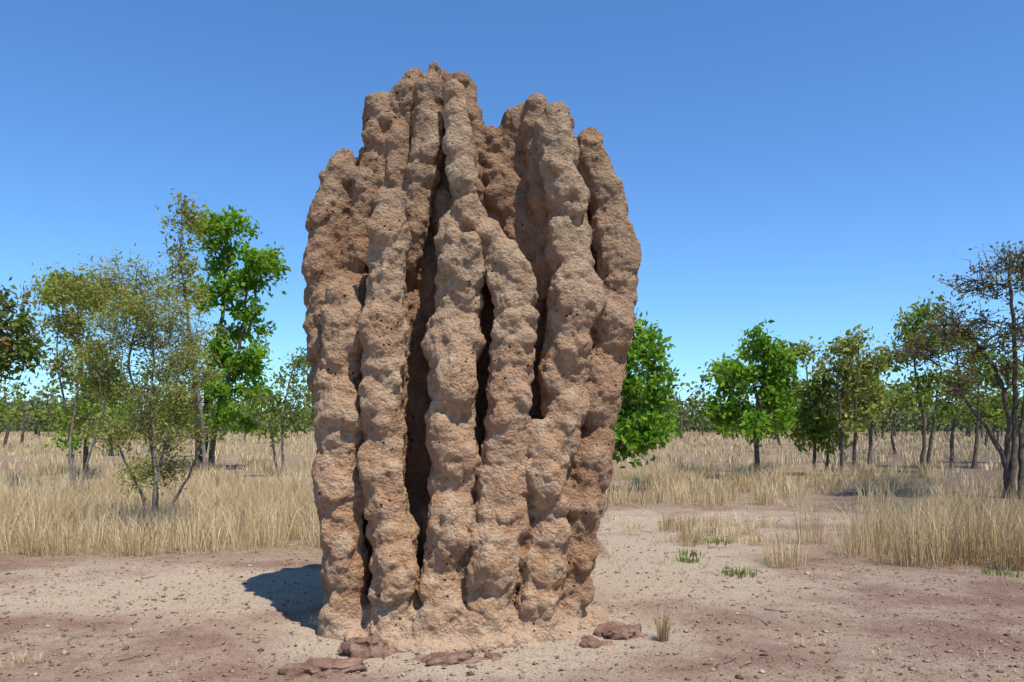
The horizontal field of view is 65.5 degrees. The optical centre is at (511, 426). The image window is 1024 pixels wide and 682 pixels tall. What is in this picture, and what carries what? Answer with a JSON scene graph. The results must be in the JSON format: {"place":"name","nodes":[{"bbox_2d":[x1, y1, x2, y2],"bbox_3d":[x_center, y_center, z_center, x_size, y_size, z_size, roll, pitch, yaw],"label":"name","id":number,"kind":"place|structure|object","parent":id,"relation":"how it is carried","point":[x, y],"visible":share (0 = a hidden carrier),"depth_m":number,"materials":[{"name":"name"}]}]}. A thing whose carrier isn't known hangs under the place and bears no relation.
{"place":"outdoors","nodes":[
{"label":"outdoors","id":0,"kind":"place"},
{"bbox_2d":[0,427,1023,681],"bbox_3d":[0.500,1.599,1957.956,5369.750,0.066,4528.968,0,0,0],"label":"ground","id":1,"kind":"structure","parent":0,"point":[872,581],"depth_m":7.08,"materials":[{"name":"beige soil"}]},
{"bbox_2d":[0,645,43,667],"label":"dry grass tuft","id":2,"kind":"object","parent":1,"relation":"on","point":[15,657],"visible":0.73,"depth_m":5.34,"materials":[{"name":"plant"}]},
{"bbox_2d":[0,277,53,391],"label":"tree","id":3,"kind":"object","parent":1,"relation":"on","point":[24,347],"visible":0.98,"depth_m":20.04,"materials":[{"name":"green plant"}]},
{"bbox_2d":[12,260,140,494],"bbox_3d":[-9.210,-0.929,16.814,1.941,5.180,1.857,0,0,9],"label":"slender sapling","id":4,"kind":"object","parent":1,"relation":"on","point":[66,322],"visible":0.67,"depth_m":16.85,"materials":[{"name":"green plant"}]},
{"bbox_2d":[31,268,136,479],"bbox_3d":[-13.017,-1.587,24.198,2.803,6.481,2.746,0,0,44],"label":"gum tree","id":5,"kind":"object","parent":1,"relation":"on","point":[77,442],"visible":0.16,"depth_m":23.79,"materials":[{"name":"green plant"}]},
{"bbox_2d":[59,243,237,540],"bbox_3d":[-5.020,-0.446,11.260,2.598,4.221,1.698,0,0,0],"label":"olive shrub","id":6,"kind":"object","parent":1,"relation":"on","point":[178,362],"visible":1,"depth_m":11.09,"materials":[{"name":"green plant"}]},
{"bbox_2d":[149,188,218,471],"bbox_3d":[-11.299,-3.226,27.168,2.585,9.767,2.229,0,0,0],"label":"pale eucalyptus tree","id":7,"kind":"object","parent":1,"relation":"on","point":[182,260],"visible":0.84,"depth_m":27.07,"materials":[{"name":"green plant"}]},
{"bbox_2d":[182,204,290,469],"bbox_3d":[-10.057,-3.210,28.987,4.137,9.747,3.005,0,0,0],"label":"eucalyptus tree","id":8,"kind":"object","parent":1,"relation":"on","point":[247,362],"visible":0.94,"depth_m":28.72,"materials":[{"name":"green plant"}]},
{"bbox_2d":[240,346,314,476],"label":"young gum tree","id":9,"kind":"object","parent":1,"relation":"on","point":[301,362],"visible":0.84,"depth_m":24.89,"materials":[{"name":"green plant"}]},
{"bbox_2d":[277,657,366,677],"bbox_3d":[-1.246,1.620,5.213,0.580,0.195,0.293,-4,0,-17],"label":"rock","id":10,"kind":"object","parent":1,"relation":"on","point":[324,666],"visible":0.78,"depth_m":5.16,"materials":[{"name":"brown stone"}]},
{"bbox_2d":[337,634,397,659],"bbox_3d":[-1.010,1.636,5.627,0.437,0.305,0.332,-5,-7,-10],"label":"rock","id":11,"kind":"object","parent":1,"relation":"on","point":[373,646],"visible":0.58,"depth_m":5.55,"materials":[{"name":"brown stone"}]},
{"bbox_2d":[412,650,489,665],"bbox_3d":[-0.441,1.624,5.420,0.648,0.193,0.303,-3,-1,-5],"label":"rock","id":12,"kind":"object","parent":1,"relation":"on","point":[450,658],"visible":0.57,"depth_m":5.37,"materials":[{"name":"brown stone"}]},
{"bbox_2d":[301,61,641,652],"bbox_3d":[-0.368,-0.300,6.713,2.862,5.583,2.201,0,0,0],"label":"cathedral termite mound","id":13,"kind":"object","parent":1,"relation":"on","point":[470,297],"visible":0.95,"depth_m":6.18,"materials":[{"name":"brown soil"}]},
{"bbox_2d":[484,652,502,660],"bbox_3d":[-0.118,1.619,5.495,0.155,0.117,0.164,0,0,-12],"label":"rock","id":14,"kind":"object","parent":1,"relation":"on","point":[494,656],"visible":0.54,"depth_m":5.48,"materials":[{"name":"brown stone"}]},
{"bbox_2d":[0,331,1020,455],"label":"scattered woodland","id":15,"kind":"object","parent":1,"relation":"on","point":[20,408],"visible":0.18,"depth_m":59.47,"materials":[{"name":"green plant"}]},
{"bbox_2d":[0,371,1023,438],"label":"distant treeline","id":16,"kind":"object","parent":1,"relation":"on","point":[911,422],"visible":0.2,"depth_m":118.78,"materials":[{"name":"green plant"}]},
{"bbox_2d":[0,501,1023,681],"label":"leaf litter","id":17,"kind":"object","parent":1,"relation":"on","point":[403,674],"visible":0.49,"depth_m":6.33,"materials":[{"name":"brown plant"}]},
{"bbox_2d":[579,635,616,648],"bbox_3d":[0.627,1.616,5.812,0.246,0.166,0.245,0,0,26],"label":"rock","id":18,"kind":"object","parent":1,"relation":"on","point":[590,641],"visible":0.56,"depth_m":5.79,"materials":[{"name":"brown stone"}]},
{"bbox_2d":[600,490,608,516],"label":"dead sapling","id":19,"kind":"object","parent":1,"relation":"on","point":[606,507],"visible":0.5,"depth_m":13.99,"materials":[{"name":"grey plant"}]},
{"bbox_2d":[593,621,647,639],"bbox_3d":[0.838,1.626,6.111,0.416,0.241,0.306,-4,4,-4],"label":"rock","id":20,"kind":"object","parent":1,"relation":"on","point":[615,630],"visible":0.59,"depth_m":6.05,"materials":[{"name":"brown stone"}]},
{"bbox_2d":[606,308,685,490],"bbox_3d":[2.909,-0.695,19.580,2.650,4.731,2.068,0,0,28],"label":"green leafed tree","id":21,"kind":"object","parent":1,"relation":"on","point":[642,428],"visible":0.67,"depth_m":19.34,"materials":[{"name":"green plant"}]},
{"bbox_2d":[648,604,676,641],"bbox_3d":[1.131,1.458,5.963,0.259,0.324,0.220,0,0,0],"label":"dry grass tuft","id":22,"kind":"object","parent":1,"relation":"on","point":[663,635],"visible":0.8,"depth_m":5.94,"materials":[{"name":"plant"}]},
{"bbox_2d":[670,555,698,562],"bbox_3d":[2.039,1.561,9.414,0.347,0.117,0.334,0,0,-10],"label":"green weed","id":23,"kind":"object","parent":1,"relation":"on","point":[682,559],"visible":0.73,"depth_m":9.37,"materials":[{"name":"green plant"}]},
{"bbox_2d":[678,548,704,556],"bbox_3d":[2.235,1.571,9.868,0.365,0.098,0.405,0,0,10],"label":"green weed","id":24,"kind":"object","parent":1,"relation":"on","point":[683,553],"visible":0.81,"depth_m":9.85,"materials":[{"name":"green plant"}]},
{"bbox_2d":[693,534,731,545],"bbox_3d":[2.749,1.546,10.933,0.669,0.149,0.547,0,0,0],"label":"green weed","id":25,"kind":"object","parent":1,"relation":"on","point":[717,541],"visible":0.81,"depth_m":10.91,"materials":[{"name":"green plant"}]},
{"bbox_2d":[717,566,756,578],"bbox_3d":[2.447,1.568,8.584,0.468,0.104,0.444,0,0,-20],"label":"green weed","id":26,"kind":"object","parent":1,"relation":"on","point":[739,573],"visible":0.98,"depth_m":8.59,"materials":[{"name":"green plant"}]},
{"bbox_2d":[687,319,808,479],"bbox_3d":[7.115,-0.759,23.909,3.580,4.856,2.892,0,0,0],"label":"round crowned tree","id":27,"kind":"object","parent":1,"relation":"on","point":[737,375],"visible":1,"depth_m":23.72,"materials":[{"name":"green plant"}]},
{"bbox_2d":[759,528,809,568],"bbox_3d":[3.132,1.382,9.195,0.682,0.477,0.683,0,0,0],"label":"dry grass tuft","id":28,"kind":"object","parent":1,"relation":"on","point":[789,562],"visible":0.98,"depth_m":9.17,"materials":[{"name":"plant"}]},
{"bbox_2d":[773,336,858,475],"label":"woollybutt tree","id":29,"kind":"object","parent":1,"relation":"on","point":[813,424],"visible":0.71,"depth_m":25.70,"materials":[{"name":"green plant"}]},
{"bbox_2d":[798,324,897,476],"bbox_3d":[10.690,-0.726,25.211,2.778,4.773,2.292,0,0,35],"label":"slim gum tree","id":30,"kind":"object","parent":1,"relation":"on","point":[850,376],"visible":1,"depth_m":24.94,"materials":[{"name":"green plant"}]},
{"bbox_2d":[862,288,981,472],"bbox_3d":[13.806,-1.513,26.974,3.799,6.351,2.443,0,0,0],"label":"bushland tree","id":31,"kind":"object","parent":1,"relation":"on","point":[930,376],"visible":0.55,"depth_m":26.78,"materials":[{"name":"green plant"}]},
{"bbox_2d":[841,344,1023,463],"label":"bushland tree","id":32,"kind":"object","parent":1,"relation":"on","point":[876,376],"visible":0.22,"depth_m":33.92,"materials":[{"name":"green plant"}]},
{"bbox_2d":[868,241,1023,499],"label":"bare branched tree","id":33,"kind":"object","parent":1,"relation":"on","point":[1009,465],"visible":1,"depth_m":17.40,"materials":[{"name":"brown plant"}]},
{"bbox_2d":[911,323,1022,468],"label":"bushland tree","id":34,"kind":"object","parent":1,"relation":"on","point":[987,413],"visible":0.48,"depth_m":29.87,"materials":[{"name":"green plant"}]},
{"bbox_2d":[981,566,1022,577],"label":"green weed","id":35,"kind":"object","parent":1,"relation":"on","point":[999,573],"visible":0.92,"depth_m":8.61,"materials":[{"name":"green plant"}]},
{"bbox_2d":[0,431,1023,681],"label":"dry grass","id":36,"kind":"structure","parent":0,"point":[92,517],"depth_m":12.98,"materials":[{"name":"plant"}]},
{"bbox_2d":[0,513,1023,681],"bbox_3d":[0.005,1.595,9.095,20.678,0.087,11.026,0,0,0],"label":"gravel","id":37,"kind":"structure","parent":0,"point":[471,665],"depth_m":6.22,"materials":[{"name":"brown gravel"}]},
{"bbox_2d":[0,0,1023,415],"label":"sky","id":38,"kind":"structure","parent":0,"point":[803,166],"materials":[{"name":"blue"}]},
{"bbox_2d":[68,488,998,676],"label":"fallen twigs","id":39,"kind":"object","parent":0,"point":[598,530],"visible":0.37,"depth_m":7.52,"materials":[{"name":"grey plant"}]}
]}

